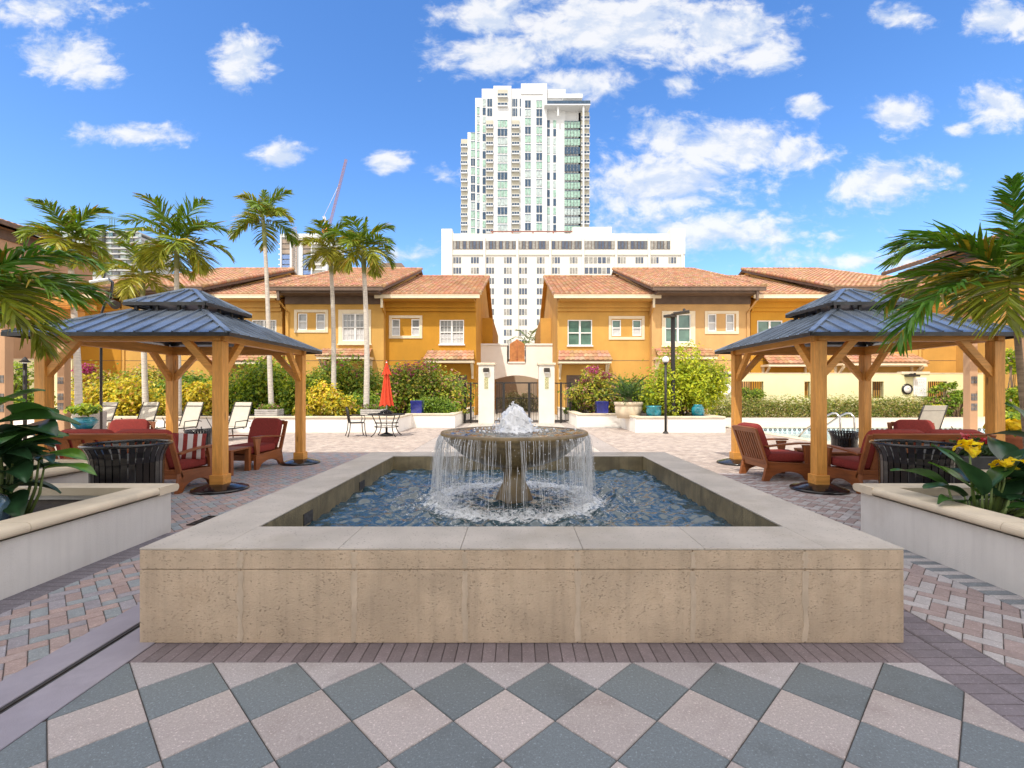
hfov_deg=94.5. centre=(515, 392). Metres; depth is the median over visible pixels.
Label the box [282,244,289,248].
window
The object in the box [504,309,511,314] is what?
window
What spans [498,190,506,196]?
window
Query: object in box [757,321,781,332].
window
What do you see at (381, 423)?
bistro table
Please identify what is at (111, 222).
flat crane
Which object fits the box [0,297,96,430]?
pergola
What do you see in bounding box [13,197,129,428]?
palm tree
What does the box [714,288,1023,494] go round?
gazebo
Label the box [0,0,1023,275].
sky
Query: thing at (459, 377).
door
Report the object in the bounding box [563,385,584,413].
hedge shrub
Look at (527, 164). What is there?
window
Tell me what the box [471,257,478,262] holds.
window
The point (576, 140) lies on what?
window
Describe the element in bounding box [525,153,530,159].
window
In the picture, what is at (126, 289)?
palm tree
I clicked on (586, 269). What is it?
window
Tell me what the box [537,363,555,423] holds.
gate pillar
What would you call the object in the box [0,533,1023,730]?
paving border
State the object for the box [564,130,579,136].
window
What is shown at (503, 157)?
window
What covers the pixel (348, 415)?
iron chair
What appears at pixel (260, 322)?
window
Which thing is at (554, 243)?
window
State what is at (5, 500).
glazed pot
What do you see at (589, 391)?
bougainvillea
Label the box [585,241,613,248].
window
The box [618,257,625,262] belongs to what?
window
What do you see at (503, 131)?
window
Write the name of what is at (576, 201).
window
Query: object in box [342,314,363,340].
window
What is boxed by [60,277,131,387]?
townhouse
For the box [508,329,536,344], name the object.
palm tree
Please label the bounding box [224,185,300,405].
palm tree
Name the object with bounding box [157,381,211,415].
croton shrub
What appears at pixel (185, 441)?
throw pillow
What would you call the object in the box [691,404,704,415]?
glazed pot
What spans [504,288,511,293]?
window
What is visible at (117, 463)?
trash can
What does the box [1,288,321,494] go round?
gazebo
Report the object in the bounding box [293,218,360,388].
palm tree
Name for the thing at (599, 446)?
central paving
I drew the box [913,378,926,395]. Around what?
notice board
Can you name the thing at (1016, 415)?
shrub
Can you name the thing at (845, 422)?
pool deck
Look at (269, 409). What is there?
slatted box
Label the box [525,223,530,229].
window
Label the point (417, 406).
square pot
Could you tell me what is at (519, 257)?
window
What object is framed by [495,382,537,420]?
entrance gate
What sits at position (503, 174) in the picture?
window
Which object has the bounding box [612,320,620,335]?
window
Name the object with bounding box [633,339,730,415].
round shrub
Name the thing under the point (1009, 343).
side house
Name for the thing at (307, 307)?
townhouse
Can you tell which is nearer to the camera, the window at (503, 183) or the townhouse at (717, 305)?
the townhouse at (717, 305)
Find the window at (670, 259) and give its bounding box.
[668,257,675,262]
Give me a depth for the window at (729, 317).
28.56 m
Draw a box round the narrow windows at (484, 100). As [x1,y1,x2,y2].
[483,99,555,233]
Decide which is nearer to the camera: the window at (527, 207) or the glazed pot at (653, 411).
the glazed pot at (653, 411)
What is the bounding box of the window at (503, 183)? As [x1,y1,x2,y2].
[498,181,506,187]
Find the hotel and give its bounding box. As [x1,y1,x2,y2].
[441,227,684,345]
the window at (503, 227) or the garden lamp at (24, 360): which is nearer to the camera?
the garden lamp at (24, 360)
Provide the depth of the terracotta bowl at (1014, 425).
7.23 m
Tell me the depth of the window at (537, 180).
179.19 m
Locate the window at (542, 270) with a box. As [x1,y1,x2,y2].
[537,268,544,273]
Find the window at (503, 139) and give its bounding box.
[498,137,506,143]
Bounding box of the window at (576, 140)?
[564,138,579,144]
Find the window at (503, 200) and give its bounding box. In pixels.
[498,198,506,205]
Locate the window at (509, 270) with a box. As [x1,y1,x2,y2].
[504,268,511,273]
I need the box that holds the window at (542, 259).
[537,257,544,262]
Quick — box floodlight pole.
[89,278,120,428]
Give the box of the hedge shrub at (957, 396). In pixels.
[946,381,962,416]
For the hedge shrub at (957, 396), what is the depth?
26.70 m
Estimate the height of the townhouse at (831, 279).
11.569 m
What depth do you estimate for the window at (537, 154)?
179.19 m
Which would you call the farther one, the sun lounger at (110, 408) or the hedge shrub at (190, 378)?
the hedge shrub at (190, 378)
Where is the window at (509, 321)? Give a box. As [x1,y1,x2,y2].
[504,319,511,324]
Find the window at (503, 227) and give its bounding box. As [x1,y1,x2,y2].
[498,225,506,230]
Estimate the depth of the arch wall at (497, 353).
33.00 m
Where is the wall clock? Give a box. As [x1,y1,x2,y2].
[902,384,912,394]
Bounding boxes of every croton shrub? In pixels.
[54,372,165,415]
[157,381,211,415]
[291,379,361,415]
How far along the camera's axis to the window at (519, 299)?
129.92 m
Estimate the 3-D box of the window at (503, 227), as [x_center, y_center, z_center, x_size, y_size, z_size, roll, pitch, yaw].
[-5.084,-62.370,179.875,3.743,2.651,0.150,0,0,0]
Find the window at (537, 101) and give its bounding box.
[536,100,541,107]
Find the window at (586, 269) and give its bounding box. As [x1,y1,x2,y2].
[585,268,609,273]
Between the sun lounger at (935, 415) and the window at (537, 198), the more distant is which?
the window at (537, 198)
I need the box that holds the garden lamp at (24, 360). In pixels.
[15,357,30,438]
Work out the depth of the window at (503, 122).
179.80 m
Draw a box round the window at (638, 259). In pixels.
[636,257,642,262]
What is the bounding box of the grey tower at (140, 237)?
[38,231,171,279]
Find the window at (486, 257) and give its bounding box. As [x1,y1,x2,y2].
[486,257,493,262]
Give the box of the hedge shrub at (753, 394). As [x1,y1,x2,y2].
[742,386,769,400]
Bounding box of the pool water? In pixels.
[764,431,984,441]
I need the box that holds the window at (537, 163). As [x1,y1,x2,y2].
[536,162,541,168]
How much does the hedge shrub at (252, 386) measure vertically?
2.980 m
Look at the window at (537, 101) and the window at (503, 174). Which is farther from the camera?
the window at (503, 174)
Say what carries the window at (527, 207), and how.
in the residential tower at (525, 159)
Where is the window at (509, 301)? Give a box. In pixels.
[504,299,511,304]
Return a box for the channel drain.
[0,604,154,750]
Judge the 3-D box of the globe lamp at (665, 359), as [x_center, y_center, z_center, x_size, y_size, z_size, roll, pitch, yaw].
[5.091,0.088,16.100,0.230,2.625,0.230,0,0,0]
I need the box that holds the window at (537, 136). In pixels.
[536,135,541,142]
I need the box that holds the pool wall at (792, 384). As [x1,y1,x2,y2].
[707,372,982,416]
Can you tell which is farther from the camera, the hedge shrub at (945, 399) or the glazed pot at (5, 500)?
the hedge shrub at (945, 399)
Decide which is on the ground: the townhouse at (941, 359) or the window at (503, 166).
the townhouse at (941, 359)
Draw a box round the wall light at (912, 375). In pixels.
[904,373,919,376]
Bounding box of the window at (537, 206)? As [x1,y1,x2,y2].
[536,205,541,211]
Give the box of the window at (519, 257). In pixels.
[519,257,526,262]
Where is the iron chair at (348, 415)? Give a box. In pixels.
[345,406,366,436]
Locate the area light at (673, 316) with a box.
[663,308,689,414]
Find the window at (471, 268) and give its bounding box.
[471,268,478,273]
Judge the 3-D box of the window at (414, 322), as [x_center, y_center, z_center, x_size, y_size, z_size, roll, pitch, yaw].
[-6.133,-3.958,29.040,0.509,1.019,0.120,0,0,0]
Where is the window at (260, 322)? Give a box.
[252,320,275,330]
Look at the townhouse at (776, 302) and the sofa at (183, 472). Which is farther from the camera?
the townhouse at (776, 302)
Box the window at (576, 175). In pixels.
[564,173,579,179]
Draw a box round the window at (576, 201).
[564,199,579,205]
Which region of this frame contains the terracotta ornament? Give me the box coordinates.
[507,339,525,361]
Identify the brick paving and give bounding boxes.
[0,453,367,681]
[55,428,451,452]
[581,428,833,472]
[718,473,1023,675]
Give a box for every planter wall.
[13,407,474,432]
[558,407,725,432]
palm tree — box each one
[0,230,116,363]
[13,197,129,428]
[87,239,192,403]
[114,192,235,415]
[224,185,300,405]
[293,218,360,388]
[322,216,398,407]
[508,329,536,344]
[869,171,1023,448]
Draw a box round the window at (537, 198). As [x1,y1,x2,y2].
[536,197,541,203]
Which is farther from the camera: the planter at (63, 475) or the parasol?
the parasol
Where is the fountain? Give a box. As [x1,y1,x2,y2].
[140,401,903,642]
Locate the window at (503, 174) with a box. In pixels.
[498,172,506,178]
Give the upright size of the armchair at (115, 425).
0.897 m
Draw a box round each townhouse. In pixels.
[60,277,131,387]
[97,267,296,382]
[203,275,305,392]
[269,267,422,385]
[374,275,497,414]
[534,275,660,414]
[611,267,767,413]
[729,275,929,397]
[738,267,935,397]
[884,275,968,396]
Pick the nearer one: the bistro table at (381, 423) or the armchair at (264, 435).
the armchair at (264, 435)
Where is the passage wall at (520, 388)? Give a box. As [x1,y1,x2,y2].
[496,362,536,408]
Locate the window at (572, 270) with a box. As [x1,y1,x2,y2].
[570,268,576,273]
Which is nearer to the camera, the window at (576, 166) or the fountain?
the fountain
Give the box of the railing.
[496,397,537,413]
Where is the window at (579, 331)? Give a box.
[567,320,592,346]
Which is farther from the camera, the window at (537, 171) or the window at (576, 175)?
the window at (576, 175)
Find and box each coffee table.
[205,446,251,475]
[794,448,860,456]
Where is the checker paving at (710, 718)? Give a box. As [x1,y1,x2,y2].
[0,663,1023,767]
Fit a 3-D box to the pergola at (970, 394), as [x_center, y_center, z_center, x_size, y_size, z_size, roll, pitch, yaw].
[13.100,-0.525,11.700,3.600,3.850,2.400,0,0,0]
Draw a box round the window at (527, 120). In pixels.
[525,118,530,124]
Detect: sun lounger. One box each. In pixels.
[71,402,121,428]
[106,402,165,428]
[155,402,211,433]
[200,402,254,437]
[918,405,952,428]
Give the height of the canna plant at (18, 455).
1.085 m
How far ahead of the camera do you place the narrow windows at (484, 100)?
180.11 m
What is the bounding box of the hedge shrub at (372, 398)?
[341,388,387,414]
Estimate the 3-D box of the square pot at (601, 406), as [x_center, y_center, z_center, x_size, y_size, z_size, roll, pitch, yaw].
[3.477,0.636,19.200,0.492,0.545,0.492,0,0,0]
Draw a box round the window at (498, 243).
[486,241,514,248]
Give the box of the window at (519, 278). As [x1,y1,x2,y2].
[519,278,526,283]
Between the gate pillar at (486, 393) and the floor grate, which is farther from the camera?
the gate pillar at (486, 393)
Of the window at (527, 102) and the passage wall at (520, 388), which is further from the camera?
the window at (527, 102)
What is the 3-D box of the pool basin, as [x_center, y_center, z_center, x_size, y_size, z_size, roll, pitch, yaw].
[15.345,2.060,15.750,13.310,1.280,5.520,0,0,0]
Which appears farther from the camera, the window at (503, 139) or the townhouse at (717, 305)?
the window at (503, 139)
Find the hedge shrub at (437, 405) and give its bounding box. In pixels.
[406,393,460,412]
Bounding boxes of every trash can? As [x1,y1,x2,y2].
[78,439,172,482]
[183,429,211,444]
[827,430,858,447]
[869,439,963,482]
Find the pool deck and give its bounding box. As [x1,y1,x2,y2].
[725,417,984,427]
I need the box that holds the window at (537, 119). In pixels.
[536,118,541,124]
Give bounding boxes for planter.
[0,483,178,599]
[3,459,87,482]
[63,403,104,428]
[71,411,106,428]
[853,483,1023,596]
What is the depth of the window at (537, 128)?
179.19 m
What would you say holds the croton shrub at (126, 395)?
on the planter wall at (326, 424)
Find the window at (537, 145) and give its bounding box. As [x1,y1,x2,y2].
[536,144,541,150]
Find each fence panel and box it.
[463,382,477,422]
[555,382,570,422]
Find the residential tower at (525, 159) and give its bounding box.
[461,83,589,233]
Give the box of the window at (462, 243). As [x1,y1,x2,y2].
[453,241,481,248]
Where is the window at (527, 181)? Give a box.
[525,179,530,185]
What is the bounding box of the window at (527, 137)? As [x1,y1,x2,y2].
[525,135,530,142]
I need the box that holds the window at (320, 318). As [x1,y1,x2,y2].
[316,314,324,329]
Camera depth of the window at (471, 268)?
129.92 m
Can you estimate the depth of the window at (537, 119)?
179.19 m
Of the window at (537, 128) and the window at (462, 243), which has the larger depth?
the window at (537, 128)
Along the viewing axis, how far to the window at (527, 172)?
179.19 m
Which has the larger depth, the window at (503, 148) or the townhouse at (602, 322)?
the window at (503, 148)
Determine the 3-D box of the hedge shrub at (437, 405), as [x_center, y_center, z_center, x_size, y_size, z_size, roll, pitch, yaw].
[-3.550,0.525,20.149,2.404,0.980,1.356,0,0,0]
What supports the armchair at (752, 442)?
on the brick paving at (992, 631)
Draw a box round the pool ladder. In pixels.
[798,412,855,436]
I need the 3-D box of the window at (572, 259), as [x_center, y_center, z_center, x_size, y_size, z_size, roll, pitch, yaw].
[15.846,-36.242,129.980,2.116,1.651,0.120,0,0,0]
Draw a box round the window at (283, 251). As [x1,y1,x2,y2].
[282,250,289,253]
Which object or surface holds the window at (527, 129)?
in the residential tower at (525, 159)
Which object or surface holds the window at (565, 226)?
in the residential tower at (525, 159)
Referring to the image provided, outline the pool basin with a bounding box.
[763,429,984,430]
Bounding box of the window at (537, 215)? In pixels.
[536,214,541,220]
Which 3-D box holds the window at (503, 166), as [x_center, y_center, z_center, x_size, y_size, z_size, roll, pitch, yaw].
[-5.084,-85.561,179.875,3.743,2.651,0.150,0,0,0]
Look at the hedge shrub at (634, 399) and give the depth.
22.25 m
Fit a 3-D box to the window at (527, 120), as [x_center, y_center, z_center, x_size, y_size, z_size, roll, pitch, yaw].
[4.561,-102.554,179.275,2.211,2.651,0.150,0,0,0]
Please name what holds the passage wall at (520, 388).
on the ground
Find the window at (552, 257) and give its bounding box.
[552,257,559,262]
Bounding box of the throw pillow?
[173,433,206,458]
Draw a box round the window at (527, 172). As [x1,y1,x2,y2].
[525,170,530,177]
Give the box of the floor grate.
[186,516,215,524]
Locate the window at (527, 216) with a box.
[525,214,530,220]
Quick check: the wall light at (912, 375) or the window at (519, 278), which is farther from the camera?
the window at (519, 278)
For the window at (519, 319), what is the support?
in the hotel
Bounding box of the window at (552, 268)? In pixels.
[552,268,559,273]
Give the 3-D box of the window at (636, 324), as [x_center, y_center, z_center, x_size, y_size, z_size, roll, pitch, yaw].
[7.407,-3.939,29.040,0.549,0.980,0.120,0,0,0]
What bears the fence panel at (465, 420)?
on the central paving at (599, 446)
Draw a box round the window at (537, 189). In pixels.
[536,188,541,194]
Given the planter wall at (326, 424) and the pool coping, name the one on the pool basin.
the pool coping
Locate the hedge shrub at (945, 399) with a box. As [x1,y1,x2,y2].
[923,382,953,416]
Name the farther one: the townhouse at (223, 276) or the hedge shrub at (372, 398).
the townhouse at (223, 276)
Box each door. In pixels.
[446,375,466,407]
[566,375,587,407]
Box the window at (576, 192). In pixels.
[564,190,579,197]
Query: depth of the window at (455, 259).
129.92 m
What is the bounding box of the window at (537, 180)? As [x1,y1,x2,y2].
[536,179,541,185]
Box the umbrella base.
[380,428,392,436]
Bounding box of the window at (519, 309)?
[519,309,526,314]
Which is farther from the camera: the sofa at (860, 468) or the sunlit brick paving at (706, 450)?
the sunlit brick paving at (706, 450)
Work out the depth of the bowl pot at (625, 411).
17.28 m
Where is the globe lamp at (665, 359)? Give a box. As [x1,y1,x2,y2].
[662,356,668,433]
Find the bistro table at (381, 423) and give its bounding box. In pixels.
[367,413,404,436]
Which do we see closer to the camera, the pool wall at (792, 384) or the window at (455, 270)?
the pool wall at (792, 384)
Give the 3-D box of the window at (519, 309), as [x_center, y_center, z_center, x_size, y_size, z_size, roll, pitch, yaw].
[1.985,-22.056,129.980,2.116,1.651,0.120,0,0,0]
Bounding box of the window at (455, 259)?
[453,257,460,262]
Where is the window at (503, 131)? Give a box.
[498,129,506,135]
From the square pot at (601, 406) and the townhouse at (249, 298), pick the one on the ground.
the townhouse at (249, 298)
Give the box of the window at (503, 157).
[498,155,506,161]
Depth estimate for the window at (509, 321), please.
129.92 m
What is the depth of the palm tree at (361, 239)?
17.92 m
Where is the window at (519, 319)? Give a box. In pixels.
[519,319,526,324]
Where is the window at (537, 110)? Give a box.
[536,109,541,115]
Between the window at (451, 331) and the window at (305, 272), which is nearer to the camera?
the window at (451, 331)
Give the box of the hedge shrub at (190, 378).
[149,368,236,413]
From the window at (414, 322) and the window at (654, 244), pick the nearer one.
the window at (414, 322)
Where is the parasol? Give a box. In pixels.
[379,360,393,426]
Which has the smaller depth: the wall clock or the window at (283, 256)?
the wall clock
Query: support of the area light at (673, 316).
on the planter wall at (645, 423)
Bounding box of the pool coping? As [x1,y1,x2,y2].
[726,427,982,444]
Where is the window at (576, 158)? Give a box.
[564,156,579,162]
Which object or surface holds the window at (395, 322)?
in the townhouse at (449, 318)
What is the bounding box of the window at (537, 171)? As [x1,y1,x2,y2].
[536,170,541,177]
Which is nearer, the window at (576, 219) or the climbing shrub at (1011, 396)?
the climbing shrub at (1011, 396)
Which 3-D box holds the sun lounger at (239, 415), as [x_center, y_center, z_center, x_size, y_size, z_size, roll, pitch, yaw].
[-8.484,0.850,14.035,0.777,1.106,1.789,0,0,14]
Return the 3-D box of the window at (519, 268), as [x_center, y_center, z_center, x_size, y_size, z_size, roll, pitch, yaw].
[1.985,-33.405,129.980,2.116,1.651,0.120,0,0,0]
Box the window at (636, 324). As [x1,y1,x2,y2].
[632,320,640,335]
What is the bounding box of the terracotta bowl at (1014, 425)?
[983,419,1022,448]
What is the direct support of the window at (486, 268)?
in the hotel
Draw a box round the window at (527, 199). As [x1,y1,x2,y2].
[525,197,530,203]
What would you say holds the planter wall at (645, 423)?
on the ground
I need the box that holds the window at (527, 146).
[525,144,530,150]
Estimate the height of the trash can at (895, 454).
0.827 m
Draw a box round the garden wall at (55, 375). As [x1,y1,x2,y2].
[13,359,73,408]
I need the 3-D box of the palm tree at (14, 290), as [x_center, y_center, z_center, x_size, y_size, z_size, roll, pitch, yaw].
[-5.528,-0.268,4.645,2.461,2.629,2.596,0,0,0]
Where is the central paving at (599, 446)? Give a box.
[411,422,621,451]
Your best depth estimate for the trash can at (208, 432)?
10.34 m
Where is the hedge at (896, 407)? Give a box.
[704,390,929,417]
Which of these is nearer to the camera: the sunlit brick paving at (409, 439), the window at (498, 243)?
the sunlit brick paving at (409, 439)
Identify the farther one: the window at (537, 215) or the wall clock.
the window at (537, 215)
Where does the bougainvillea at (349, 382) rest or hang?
on the planter wall at (326, 424)
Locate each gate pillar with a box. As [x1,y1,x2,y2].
[477,363,495,423]
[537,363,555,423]
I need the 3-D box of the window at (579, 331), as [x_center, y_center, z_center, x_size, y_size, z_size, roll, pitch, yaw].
[3.919,-3.610,29.005,1.609,1.638,0.190,0,0,0]
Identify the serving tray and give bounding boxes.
[378,409,391,413]
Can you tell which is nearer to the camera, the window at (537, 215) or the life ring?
the life ring
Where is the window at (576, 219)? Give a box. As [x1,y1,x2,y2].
[564,217,579,223]
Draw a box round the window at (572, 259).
[570,257,576,262]
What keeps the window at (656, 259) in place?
in the hotel
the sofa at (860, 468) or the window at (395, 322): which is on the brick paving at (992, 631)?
the sofa at (860, 468)
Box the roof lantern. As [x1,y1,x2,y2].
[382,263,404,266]
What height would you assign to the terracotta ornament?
1.608 m
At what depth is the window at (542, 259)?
129.92 m
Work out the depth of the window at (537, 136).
179.19 m
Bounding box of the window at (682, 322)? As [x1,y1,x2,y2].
[665,314,690,341]
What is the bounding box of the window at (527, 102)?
[525,100,530,107]
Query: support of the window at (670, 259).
in the hotel
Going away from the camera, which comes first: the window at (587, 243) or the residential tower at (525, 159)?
the window at (587, 243)
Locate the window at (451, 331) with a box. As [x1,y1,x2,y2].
[438,320,464,344]
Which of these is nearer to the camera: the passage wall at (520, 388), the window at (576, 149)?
the passage wall at (520, 388)
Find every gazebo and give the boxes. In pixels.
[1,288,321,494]
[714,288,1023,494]
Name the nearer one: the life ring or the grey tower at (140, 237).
the life ring
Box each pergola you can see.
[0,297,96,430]
[939,288,1023,429]
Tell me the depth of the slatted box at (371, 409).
16.88 m
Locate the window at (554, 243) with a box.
[552,241,580,248]
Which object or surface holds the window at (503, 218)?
in the residential tower at (525, 159)
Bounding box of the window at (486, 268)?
[486,268,493,273]
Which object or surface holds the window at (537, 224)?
in the residential tower at (525, 159)
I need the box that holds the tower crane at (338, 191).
[322,159,346,232]
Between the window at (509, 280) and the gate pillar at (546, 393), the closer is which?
the gate pillar at (546, 393)
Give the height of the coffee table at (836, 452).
0.430 m
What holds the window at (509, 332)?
in the hotel
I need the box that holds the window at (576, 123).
[564,121,579,127]
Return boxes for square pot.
[410,401,423,412]
[595,401,608,412]
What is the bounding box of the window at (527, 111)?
[525,109,530,115]
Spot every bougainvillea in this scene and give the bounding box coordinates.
[71,359,165,399]
[306,352,392,409]
[369,349,477,413]
[558,365,623,412]
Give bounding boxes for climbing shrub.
[13,361,56,408]
[1005,347,1019,416]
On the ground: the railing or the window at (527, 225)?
the railing
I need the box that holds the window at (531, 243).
[519,241,547,248]
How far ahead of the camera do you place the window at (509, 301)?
129.92 m
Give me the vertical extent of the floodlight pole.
4.252 m
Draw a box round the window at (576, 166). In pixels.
[564,164,579,170]
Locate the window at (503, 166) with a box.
[498,164,506,170]
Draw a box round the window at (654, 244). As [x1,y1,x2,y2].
[651,241,669,248]
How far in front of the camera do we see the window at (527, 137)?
179.19 m
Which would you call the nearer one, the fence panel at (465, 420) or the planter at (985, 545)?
the planter at (985, 545)
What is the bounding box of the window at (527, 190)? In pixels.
[525,188,530,194]
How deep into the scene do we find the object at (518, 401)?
35.14 m
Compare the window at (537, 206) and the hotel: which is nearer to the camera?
the hotel
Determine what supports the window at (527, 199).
in the residential tower at (525, 159)
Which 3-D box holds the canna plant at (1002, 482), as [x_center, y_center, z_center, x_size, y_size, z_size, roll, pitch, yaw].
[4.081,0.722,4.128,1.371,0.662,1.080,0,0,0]
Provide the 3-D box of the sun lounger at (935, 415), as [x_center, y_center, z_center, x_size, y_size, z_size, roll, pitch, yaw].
[9.549,0.850,11.369,0.777,1.106,1.789,0,0,-8]
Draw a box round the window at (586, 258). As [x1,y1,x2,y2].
[585,257,609,262]
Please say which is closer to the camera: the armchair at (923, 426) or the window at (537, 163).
the armchair at (923, 426)
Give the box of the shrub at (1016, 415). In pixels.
[1005,411,1020,419]
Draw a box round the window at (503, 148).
[498,146,506,152]
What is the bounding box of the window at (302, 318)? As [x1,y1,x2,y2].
[298,314,306,329]
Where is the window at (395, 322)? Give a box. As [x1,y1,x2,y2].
[392,319,399,335]
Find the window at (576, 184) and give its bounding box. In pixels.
[564,182,579,188]
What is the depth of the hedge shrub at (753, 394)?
26.83 m
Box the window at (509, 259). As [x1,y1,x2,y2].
[504,257,511,262]
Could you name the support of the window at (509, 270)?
in the hotel
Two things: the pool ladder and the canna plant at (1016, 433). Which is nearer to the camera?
the canna plant at (1016, 433)
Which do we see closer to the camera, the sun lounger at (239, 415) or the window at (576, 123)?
the sun lounger at (239, 415)
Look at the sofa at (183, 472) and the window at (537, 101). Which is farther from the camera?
the window at (537, 101)
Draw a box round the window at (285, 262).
[282,260,289,264]
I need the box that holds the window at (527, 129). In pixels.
[525,127,530,133]
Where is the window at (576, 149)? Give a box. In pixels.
[564,147,579,153]
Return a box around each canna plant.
[0,388,96,518]
[890,435,1023,517]
[986,402,1023,436]
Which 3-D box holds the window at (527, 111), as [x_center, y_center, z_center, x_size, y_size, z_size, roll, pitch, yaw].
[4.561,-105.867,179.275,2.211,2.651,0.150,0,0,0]
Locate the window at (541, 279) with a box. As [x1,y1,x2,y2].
[537,278,543,283]
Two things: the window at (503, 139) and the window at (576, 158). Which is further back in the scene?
the window at (576, 158)
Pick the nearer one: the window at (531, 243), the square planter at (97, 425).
the square planter at (97, 425)
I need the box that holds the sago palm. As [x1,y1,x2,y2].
[601,374,659,404]
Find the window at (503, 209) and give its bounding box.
[498,207,506,213]
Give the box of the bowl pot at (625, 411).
[614,402,642,418]
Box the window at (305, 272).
[303,270,310,274]
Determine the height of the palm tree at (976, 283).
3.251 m
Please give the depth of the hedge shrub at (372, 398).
19.11 m
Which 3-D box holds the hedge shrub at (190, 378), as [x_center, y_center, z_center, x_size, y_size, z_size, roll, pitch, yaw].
[-14.787,-0.062,21.943,5.145,2.195,2.989,0,0,0]
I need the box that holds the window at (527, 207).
[525,205,530,211]
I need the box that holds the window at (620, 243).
[618,241,646,248]
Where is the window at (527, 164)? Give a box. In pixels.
[525,162,530,168]
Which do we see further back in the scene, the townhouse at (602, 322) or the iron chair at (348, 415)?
the townhouse at (602, 322)
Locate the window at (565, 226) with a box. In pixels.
[564,225,579,230]
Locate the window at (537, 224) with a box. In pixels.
[536,223,541,229]
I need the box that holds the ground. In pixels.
[469,409,982,428]
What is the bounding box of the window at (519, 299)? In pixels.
[519,299,526,304]
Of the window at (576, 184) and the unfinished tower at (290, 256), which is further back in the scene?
the unfinished tower at (290, 256)
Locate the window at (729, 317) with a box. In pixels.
[726,314,733,330]
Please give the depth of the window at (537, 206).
179.19 m
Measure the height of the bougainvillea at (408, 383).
3.000 m
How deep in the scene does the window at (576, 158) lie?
180.51 m
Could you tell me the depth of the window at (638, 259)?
129.92 m
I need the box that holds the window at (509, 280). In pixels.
[504,278,511,283]
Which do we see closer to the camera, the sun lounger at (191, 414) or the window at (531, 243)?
the sun lounger at (191, 414)
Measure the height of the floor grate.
0.012 m
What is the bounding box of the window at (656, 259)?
[651,257,658,262]
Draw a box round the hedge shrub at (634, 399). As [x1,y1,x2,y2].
[606,372,650,412]
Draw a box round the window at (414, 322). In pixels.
[411,319,418,335]
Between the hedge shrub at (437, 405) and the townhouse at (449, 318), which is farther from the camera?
the townhouse at (449, 318)
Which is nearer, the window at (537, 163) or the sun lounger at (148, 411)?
the sun lounger at (148, 411)
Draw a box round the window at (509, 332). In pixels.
[504,330,511,335]
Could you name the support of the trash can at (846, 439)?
on the sunlit brick paving at (706, 450)
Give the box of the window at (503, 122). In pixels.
[498,120,506,126]
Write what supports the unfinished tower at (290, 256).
on the ground
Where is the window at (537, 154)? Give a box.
[536,153,541,159]
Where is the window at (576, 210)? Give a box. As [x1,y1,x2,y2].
[564,208,579,214]
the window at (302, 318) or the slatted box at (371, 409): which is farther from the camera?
the window at (302, 318)
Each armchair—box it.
[107,419,155,432]
[229,418,287,469]
[732,422,809,480]
[887,419,934,432]
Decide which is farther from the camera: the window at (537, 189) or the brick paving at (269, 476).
the window at (537, 189)
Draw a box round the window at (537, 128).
[536,127,541,133]
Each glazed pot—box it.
[0,493,10,520]
[646,406,661,415]
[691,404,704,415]
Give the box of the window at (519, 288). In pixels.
[519,288,526,293]
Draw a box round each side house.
[0,218,111,387]
[881,234,1019,416]
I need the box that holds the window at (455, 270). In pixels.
[453,268,460,273]
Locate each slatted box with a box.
[254,402,283,415]
[359,403,385,415]
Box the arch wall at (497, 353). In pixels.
[481,344,552,378]
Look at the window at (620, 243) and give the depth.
129.85 m
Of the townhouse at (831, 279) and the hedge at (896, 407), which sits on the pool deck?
the hedge at (896, 407)
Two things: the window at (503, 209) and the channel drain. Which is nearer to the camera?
the channel drain
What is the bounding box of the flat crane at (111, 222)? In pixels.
[97,216,135,236]
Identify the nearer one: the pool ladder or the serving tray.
the pool ladder
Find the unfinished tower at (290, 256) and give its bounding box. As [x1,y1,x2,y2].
[278,227,343,274]
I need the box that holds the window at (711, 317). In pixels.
[708,314,715,330]
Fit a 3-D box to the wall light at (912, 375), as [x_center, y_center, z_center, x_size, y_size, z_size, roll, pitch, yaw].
[22.689,-1.004,27.109,0.640,0.230,0.378,0,0,0]
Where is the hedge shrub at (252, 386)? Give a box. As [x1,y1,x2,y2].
[229,355,339,413]
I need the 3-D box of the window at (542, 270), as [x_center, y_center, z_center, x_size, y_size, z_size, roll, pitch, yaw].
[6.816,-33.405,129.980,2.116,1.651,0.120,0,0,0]
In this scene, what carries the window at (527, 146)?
in the residential tower at (525, 159)
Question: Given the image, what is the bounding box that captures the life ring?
[721,384,730,395]
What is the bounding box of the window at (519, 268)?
[519,268,526,273]
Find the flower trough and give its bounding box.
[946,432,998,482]
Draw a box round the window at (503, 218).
[498,216,506,222]
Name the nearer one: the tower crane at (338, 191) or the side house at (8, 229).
the side house at (8, 229)
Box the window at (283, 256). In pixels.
[282,255,289,258]
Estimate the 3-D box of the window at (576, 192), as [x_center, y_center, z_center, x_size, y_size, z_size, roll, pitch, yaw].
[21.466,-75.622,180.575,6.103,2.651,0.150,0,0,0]
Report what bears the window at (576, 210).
in the residential tower at (525, 159)
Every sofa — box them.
[47,429,211,493]
[827,429,996,493]

